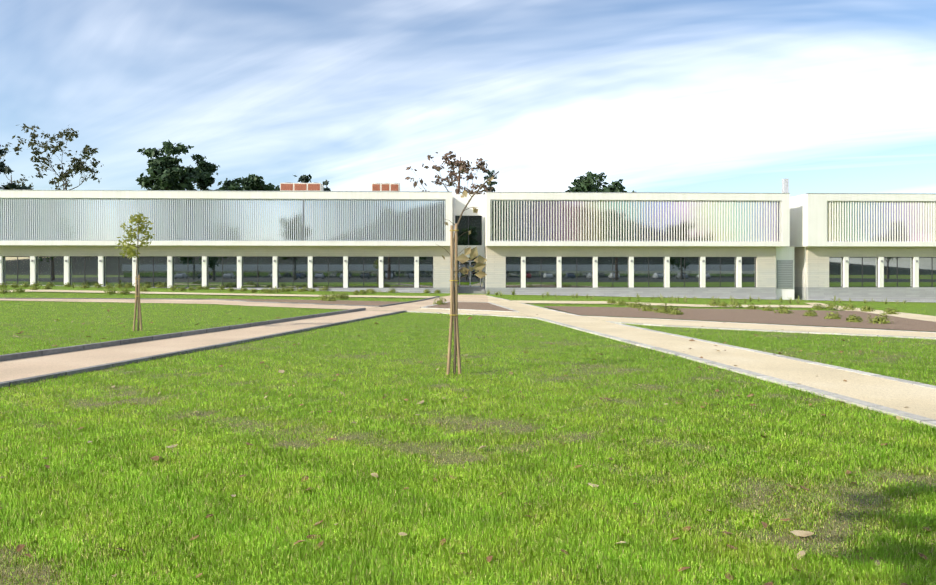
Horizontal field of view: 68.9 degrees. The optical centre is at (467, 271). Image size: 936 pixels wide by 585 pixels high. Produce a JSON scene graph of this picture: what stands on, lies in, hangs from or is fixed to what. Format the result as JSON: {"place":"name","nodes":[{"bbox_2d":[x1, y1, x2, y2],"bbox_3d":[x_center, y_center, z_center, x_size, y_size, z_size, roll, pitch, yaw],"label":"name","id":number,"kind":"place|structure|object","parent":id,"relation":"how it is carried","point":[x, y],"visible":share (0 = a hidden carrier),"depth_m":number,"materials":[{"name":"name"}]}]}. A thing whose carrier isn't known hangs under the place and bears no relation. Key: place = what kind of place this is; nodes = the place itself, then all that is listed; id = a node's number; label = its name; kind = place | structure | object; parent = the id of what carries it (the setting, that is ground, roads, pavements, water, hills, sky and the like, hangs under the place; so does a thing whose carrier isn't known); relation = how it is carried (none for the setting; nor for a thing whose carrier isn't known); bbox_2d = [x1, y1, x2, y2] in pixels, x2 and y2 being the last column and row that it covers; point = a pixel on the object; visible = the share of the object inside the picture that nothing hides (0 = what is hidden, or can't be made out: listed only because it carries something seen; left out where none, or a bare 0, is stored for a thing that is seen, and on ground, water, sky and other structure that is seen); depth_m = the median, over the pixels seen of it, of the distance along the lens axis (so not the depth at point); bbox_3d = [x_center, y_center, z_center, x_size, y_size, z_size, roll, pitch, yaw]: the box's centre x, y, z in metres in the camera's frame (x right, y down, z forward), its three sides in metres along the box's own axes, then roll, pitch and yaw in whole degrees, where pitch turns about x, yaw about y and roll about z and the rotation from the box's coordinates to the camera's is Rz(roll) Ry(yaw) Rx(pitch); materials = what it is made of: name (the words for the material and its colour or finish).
{"place":"outdoors","nodes":[
{"label":"outdoors","id":0,"kind":"place"},
{"bbox_2d":[0,310,396,381],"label":"path","id":1,"kind":"structure","parent":0,"point":[14,369],"depth_m":14.46,"materials":[{"name":"beige concrete"}]},
{"bbox_2d":[0,285,935,584],"bbox_3d":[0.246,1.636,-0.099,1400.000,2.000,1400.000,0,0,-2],"label":"lawn ground","id":2,"kind":"structure","parent":0,"point":[8,319],"depth_m":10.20,"materials":[{"name":"green plant"}]},
{"bbox_2d":[0,145,32,189],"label":"cedar tree","id":3,"kind":"object","parent":2,"relation":"on","point":[9,186],"visible":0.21,"depth_m":93.33,"materials":[{"name":"green plant"}]},
{"bbox_2d":[12,123,103,189],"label":"eucalyptus tree","id":4,"kind":"object","parent":2,"relation":"on","point":[78,166],"visible":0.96,"depth_m":102.07,"materials":[{"name":"green plant"}]},
{"bbox_2d":[114,212,154,330],"bbox_3d":[-9.124,0.110,18.714,1.046,3.512,0.886,0,0,18],"label":"sapling","id":5,"kind":"object","parent":2,"relation":"on","point":[131,247],"visible":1,"depth_m":18.67,"materials":[{"name":"green plant"}]},
{"bbox_2d":[136,155,210,190],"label":"pine tree","id":6,"kind":"object","parent":2,"relation":"on","point":[164,178],"visible":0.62,"depth_m":87.19,"materials":[{"name":"green plant"}]},
{"bbox_2d":[137,139,219,190],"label":"pine tree","id":7,"kind":"object","parent":2,"relation":"on","point":[168,149],"visible":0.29,"depth_m":88.03,"materials":[{"name":"green plant"}]},
{"bbox_2d":[0,308,365,360],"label":"kerb","id":8,"kind":"structure","parent":2,"relation":"on","point":[13,356],"depth_m":16.06,"materials":[{"name":"grey concrete"}]},
{"bbox_2d":[0,298,378,309],"bbox_3d":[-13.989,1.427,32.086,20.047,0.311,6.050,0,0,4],"label":"footpath","id":9,"kind":"structure","parent":2,"relation":"on","point":[225,302],"depth_m":32.17,"materials":[{"name":"beige concrete"}]},
{"bbox_2d":[0,310,406,387],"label":"kerb","id":10,"kind":"structure","parent":2,"relation":"on","point":[71,372],"depth_m":12.99,"materials":[{"name":"grey concrete"}]},
{"bbox_2d":[4,289,436,297],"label":"narrow path","id":11,"kind":"structure","parent":2,"relation":"on","point":[40,290],"depth_m":41.31,"materials":[{"name":"beige concrete"}]},
{"bbox_2d":[0,190,452,292],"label":"building block","id":12,"kind":"structure","parent":2,"relation":"on","point":[354,241],"depth_m":51.46,"materials":[{"name":"white paint"}]},
{"bbox_2d":[280,182,323,190],"bbox_3d":[-13.883,-6.629,57.093,3.339,1.631,1.320,0,0,-2],"label":"roof chiller","id":13,"kind":"object","parent":12,"relation":"on","point":[299,186],"visible":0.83,"depth_m":56.45,"materials":[{"name":"orange"}]},
{"bbox_2d":[372,183,399,190],"bbox_3d":[-6.884,-6.629,57.331,2.320,1.631,1.320,0,0,-2],"label":"roof chiller","id":14,"kind":"object","parent":12,"relation":"on","point":[385,186],"visible":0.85,"depth_m":56.68,"materials":[{"name":"orange"}]},
{"bbox_2d":[214,174,263,190],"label":"pine tree","id":15,"kind":"object","parent":2,"relation":"on","point":[235,184],"visible":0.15,"depth_m":91.16,"materials":[{"name":"green plant"}]},
{"bbox_2d":[244,180,279,190],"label":"pine tree","id":16,"kind":"object","parent":2,"relation":"on","point":[260,186],"visible":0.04,"depth_m":93.46,"materials":[{"name":"green plant"}]},
{"bbox_2d":[293,174,311,182],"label":"cedar tree","id":17,"kind":"object","parent":2,"relation":"on","point":[304,179],"visible":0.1,"depth_m":99.06,"materials":[{"name":"green plant"}]},
{"bbox_2d":[208,298,399,305],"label":"bed soil","id":18,"kind":"structure","parent":2,"relation":"on","point":[350,302],"depth_m":34.09,"materials":[{"name":"brown soil"}]},
{"bbox_2d":[323,180,330,190],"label":"cedar tree","id":19,"kind":"object","parent":2,"relation":"on","point":[326,182],"visible":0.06,"depth_m":98.87,"materials":[{"name":"green plant"}]},
{"bbox_2d":[379,296,439,306],"bbox_3d":[-2.783,1.595,37.294,0.401,0.158,13.102,0,0,9],"label":"entrance kerb","id":20,"kind":"object","parent":2,"relation":"on","point":[407,302],"visible":0.52,"depth_m":34.92,"materials":[{"name":"grey concrete"}]},
{"bbox_2d":[367,295,487,310],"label":"footpath","id":21,"kind":"structure","parent":2,"relation":"on","point":[419,304],"depth_m":35.54,"materials":[{"name":"beige concrete"}]},
{"bbox_2d":[0,281,899,323],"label":"shrubs","id":22,"kind":"object","parent":2,"relation":"on","point":[831,305],"visible":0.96,"depth_m":36.27,"materials":[{"name":"green plant"}]},
{"bbox_2d":[405,151,494,193],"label":"dry tree","id":23,"kind":"object","parent":2,"relation":"on","point":[464,167],"visible":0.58,"depth_m":86.97,"materials":[{"name":"red plant"}]},
{"bbox_2d":[0,307,932,584],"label":"fallen leaves","id":24,"kind":"object","parent":2,"relation":"on","point":[796,533],"visible":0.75,"depth_m":5.30,"materials":[{"name":"brown plant"}]},
{"bbox_2d":[39,285,894,301],"bbox_3d":[-1.527,1.606,51.941,98.000,1.960,0.540,0,0,-2],"label":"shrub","id":25,"kind":"object","parent":2,"relation":"on","point":[525,294],"visible":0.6,"depth_m":52.24,"materials":[{"name":"green plant"}]},
{"bbox_2d":[452,194,484,293],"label":"building","id":26,"kind":"structure","parent":2,"relation":"on","point":[472,283],"depth_m":54.66,"materials":[{"name":"white paint"}]},
{"bbox_2d":[438,171,498,374],"bbox_3d":[-0.006,0.133,10.940,1.020,3.509,0.282,0,0,-2],"label":"sapling","id":27,"kind":"object","parent":2,"relation":"on","point":[479,260],"visible":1,"depth_m":10.89,"materials":[{"name":"brown wood"}]},
{"bbox_2d":[420,301,518,312],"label":"kerb island","id":28,"kind":"structure","parent":2,"relation":"on","point":[428,307],"depth_m":29.46,"materials":[{"name":"grey concrete"}]},
{"bbox_2d":[429,302,511,310],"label":"island bed soil","id":29,"kind":"structure","parent":28,"relation":"on","point":[476,305],"depth_m":31.60,"materials":[{"name":"brown soil"}]},
{"bbox_2d":[70,282,906,303],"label":"shrubs","id":30,"kind":"object","parent":2,"relation":"on","point":[637,295],"visible":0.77,"depth_m":47.24,"materials":[{"name":"green plant"}]},
{"bbox_2d":[484,170,497,191],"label":"cedar tree","id":31,"kind":"object","parent":2,"relation":"on","point":[490,173],"visible":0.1,"depth_m":109.58,"materials":[{"name":"green plant"}]},
{"bbox_2d":[565,173,609,191],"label":"pine tree","id":32,"kind":"object","parent":2,"relation":"on","point":[583,183],"visible":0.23,"depth_m":90.72,"materials":[{"name":"green plant"}]},
{"bbox_2d":[585,171,633,191],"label":"pine tree","id":33,"kind":"object","parent":2,"relation":"on","point":[618,187],"visible":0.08,"depth_m":95.42,"materials":[{"name":"green plant"}]},
{"bbox_2d":[484,192,789,299],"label":"building block","id":34,"kind":"structure","parent":2,"relation":"on","point":[676,244],"depth_m":52.52,"materials":[{"name":"white paint"}]},
{"bbox_2d":[511,300,822,307],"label":"narrow path","id":35,"kind":"structure","parent":2,"relation":"on","point":[660,304],"depth_m":38.76,"materials":[{"name":"beige concrete"}]},
{"bbox_2d":[406,311,935,426],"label":"kerb","id":36,"kind":"structure","parent":2,"relation":"on","point":[887,410],"depth_m":10.29,"materials":[{"name":"grey concrete"}]},
{"bbox_2d":[521,303,935,332],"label":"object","id":37,"kind":"object","parent":2,"relation":"on","point":[716,321],"visible":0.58,"depth_m":22.23,"materials":[{"name":"grey concrete"}]},
{"bbox_2d":[583,316,935,336],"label":"footpath","id":38,"kind":"structure","parent":2,"relation":"on","point":[764,327],"depth_m":20.40,"materials":[{"name":"beige concrete"}]},
{"bbox_2d":[606,321,935,388],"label":"kerb","id":39,"kind":"structure","parent":2,"relation":"on","point":[847,369],"depth_m":16.74,"materials":[{"name":"grey concrete"}]},
{"bbox_2d":[776,179,805,299],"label":"building","id":40,"kind":"structure","parent":2,"relation":"on","point":[784,272],"depth_m":53.45,"materials":[{"name":"white paint"}]},
{"bbox_2d":[788,193,935,302],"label":"building block","id":41,"kind":"structure","parent":2,"relation":"on","point":[878,247],"depth_m":53.21,"materials":[{"name":"white paint"}]},
{"bbox_2d":[807,303,935,321],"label":"diagonal path","id":42,"kind":"structure","parent":2,"relation":"on","point":[918,316],"depth_m":28.63,"materials":[{"name":"beige concrete"}]},
{"bbox_2d":[0,0,935,196],"label":"sky","id":43,"kind":"structure","parent":0,"point":[690,96],"materials":[{"name":"blue"}]},
{"bbox_2d":[487,296,935,419],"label":"path","id":44,"kind":"structure","parent":0,"point":[912,398],"depth_m":11.50,"materials":[{"name":"beige concrete"}]},
{"bbox_2d":[409,308,532,316],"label":"path","id":45,"kind":"structure","parent":44,"relation":"on","point":[474,312],"depth_m":27.51,"materials":[{"name":"beige concrete"}]},
{"bbox_2d":[544,306,935,330],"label":"bed soil","id":46,"kind":"structure","parent":0,"point":[797,317],"depth_m":25.45,"materials":[{"name":"brown soil"}]}
]}

